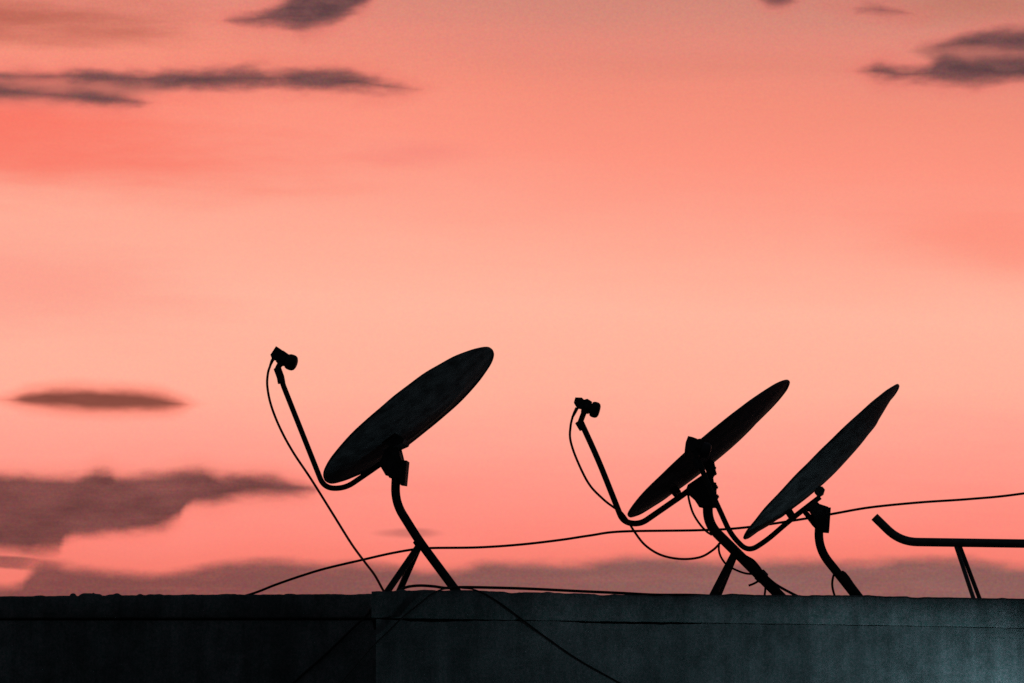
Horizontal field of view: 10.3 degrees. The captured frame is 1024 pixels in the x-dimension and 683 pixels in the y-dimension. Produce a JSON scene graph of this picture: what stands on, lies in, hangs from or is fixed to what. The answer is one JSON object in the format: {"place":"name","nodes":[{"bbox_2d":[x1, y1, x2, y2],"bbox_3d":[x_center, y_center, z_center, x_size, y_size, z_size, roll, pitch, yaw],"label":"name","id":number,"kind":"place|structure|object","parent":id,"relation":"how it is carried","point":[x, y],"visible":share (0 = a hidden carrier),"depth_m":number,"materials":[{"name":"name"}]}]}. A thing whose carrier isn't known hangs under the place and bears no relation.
{"place":"outdoors","nodes":[
{"label":"outdoors","id":0,"kind":"place"},
{"bbox_2d":[0,0,1023,598],"label":"sky","id":1,"kind":"structure","parent":0,"point":[664,215],"materials":[{"name":"pink"}]},
{"label":"ground","id":2,"kind":"structure","parent":0,"visible":0},
{"bbox_2d":[0,589,1023,682],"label":"building","id":3,"kind":"structure","parent":2,"relation":"on","point":[460,636],"depth_m":20.10,"materials":[{"name":"paint"}]},
{"bbox_2d":[292,612,370,682],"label":"cable","id":4,"kind":"object","parent":3,"relation":"attached to","point":[332,647],"visible":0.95,"depth_m":20.62,"materials":[{"name":"black rubber"}]},
{"bbox_2d":[269,346,493,611],"bbox_3d":[-0.408,0.511,20.614,0.684,1.012,0.750,9,-13,-43],"label":"satellite dish","id":5,"kind":"object","parent":3,"relation":"on","point":[388,432],"visible":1,"depth_m":20.55,"materials":[{"name":"paint"}]},
{"bbox_2d":[266,365,384,590],"bbox_3d":[-0.617,0.500,20.491,0.155,0.899,0.650,9,-13,-43],"label":"cable","id":6,"kind":"object","parent":5,"relation":"attached to","point":[319,492],"visible":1,"depth_m":20.64,"materials":[{"name":"black rubber"}]},
{"bbox_2d":[341,588,451,682],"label":"cable","id":7,"kind":"object","parent":3,"relation":"attached to","point":[385,634],"visible":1,"depth_m":20.08,"materials":[{"name":"black rubber"}]},
{"bbox_2d":[462,588,620,682],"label":"cable","id":8,"kind":"object","parent":3,"relation":"attached to","point":[543,634],"visible":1,"depth_m":20.08,"materials":[{"name":"black rubber"}]},
{"bbox_2d":[399,584,710,595],"bbox_3d":[0.205,0.888,20.173,1.209,0.054,0.031,0,-9,0],"label":"cable","id":9,"kind":"object","parent":3,"relation":"on","point":[541,589],"visible":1,"depth_m":20.16,"materials":[{"name":"black rubber"}]},
{"bbox_2d":[245,492,1023,594],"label":"cable","id":10,"kind":"object","parent":3,"relation":"on","point":[610,532],"visible":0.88,"depth_m":21.05,"materials":[{"name":"black rubber"}]},
{"bbox_2d":[572,380,789,594],"bbox_3d":[0.706,0.615,21.009,0.719,0.936,0.675,-9,-12,43],"label":"satellite dish","id":11,"kind":"object","parent":3,"relation":"on","point":[724,436],"visible":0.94,"depth_m":20.95,"materials":[{"name":"paint"}]},
{"bbox_2d":[569,416,721,559],"bbox_3d":[0.491,0.539,20.994,0.564,0.542,0.017,-1,-9,4],"label":"cable","id":12,"kind":"object","parent":11,"relation":"attached to","point":[622,513],"visible":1,"depth_m":20.98,"materials":[{"name":"black rubber"}]},
{"bbox_2d":[687,494,711,535],"bbox_3d":[0.692,0.639,20.973,0.094,0.157,0.008,0,-9,3],"label":"cable","id":13,"kind":"object","parent":11,"relation":"attached to","point":[696,519],"visible":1,"depth_m":20.97,"materials":[{"name":"black rubber"}]},
{"bbox_2d":[718,543,759,574],"bbox_3d":[0.834,0.799,20.906,0.155,0.120,0.008,0,-9,3],"label":"cable","id":14,"kind":"object","parent":11,"relation":"attached to","point":[732,568],"visible":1,"depth_m":20.90,"materials":[{"name":"black rubber"}]},
{"bbox_2d":[748,576,762,585],"bbox_3d":[0.895,0.882,20.904,0.054,0.038,0.008,0,-9,3],"label":"cable","id":15,"kind":"object","parent":11,"relation":"attached to","point":[756,582],"visible":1,"depth_m":20.90,"materials":[{"name":"black rubber"}]},
{"bbox_2d":[761,578,766,594],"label":"cable","id":16,"kind":"object","parent":11,"relation":"hanging from","point":[765,586],"visible":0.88,"depth_m":20.90,"materials":[{"name":"black rubber"}]},
{"bbox_2d":[735,548,796,594],"bbox_3d":[0.951,0.856,20.905,0.262,0.200,0.010,0,-9,3],"label":"cable","id":17,"kind":"object","parent":11,"relation":"attached to","point":[762,571],"visible":0.9,"depth_m":20.90,"materials":[{"name":"black rubber"}]},
{"bbox_2d":[684,384,898,595],"bbox_3d":[1.090,0.575,20.467,0.705,0.836,0.668,-8,-12,41],"label":"satellite dish","id":18,"kind":"object","parent":3,"relation":"on","point":[822,466],"visible":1,"depth_m":20.38,"materials":[{"name":"paint"}]},
{"bbox_2d":[831,573,835,594],"bbox_3d":[1.152,0.872,20.378,0.018,0.089,0.009,0,-9,0],"label":"cable","id":19,"kind":"object","parent":18,"relation":"attached to","point":[832,586],"visible":0.91,"depth_m":20.38,"materials":[{"name":"black rubber"}]},
{"bbox_2d":[872,514,1023,597],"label":"pipe rail","id":20,"kind":"object","parent":3,"relation":"on","point":[958,544],"visible":0.98,"depth_m":20.43,"materials":[{"name":"metal"}]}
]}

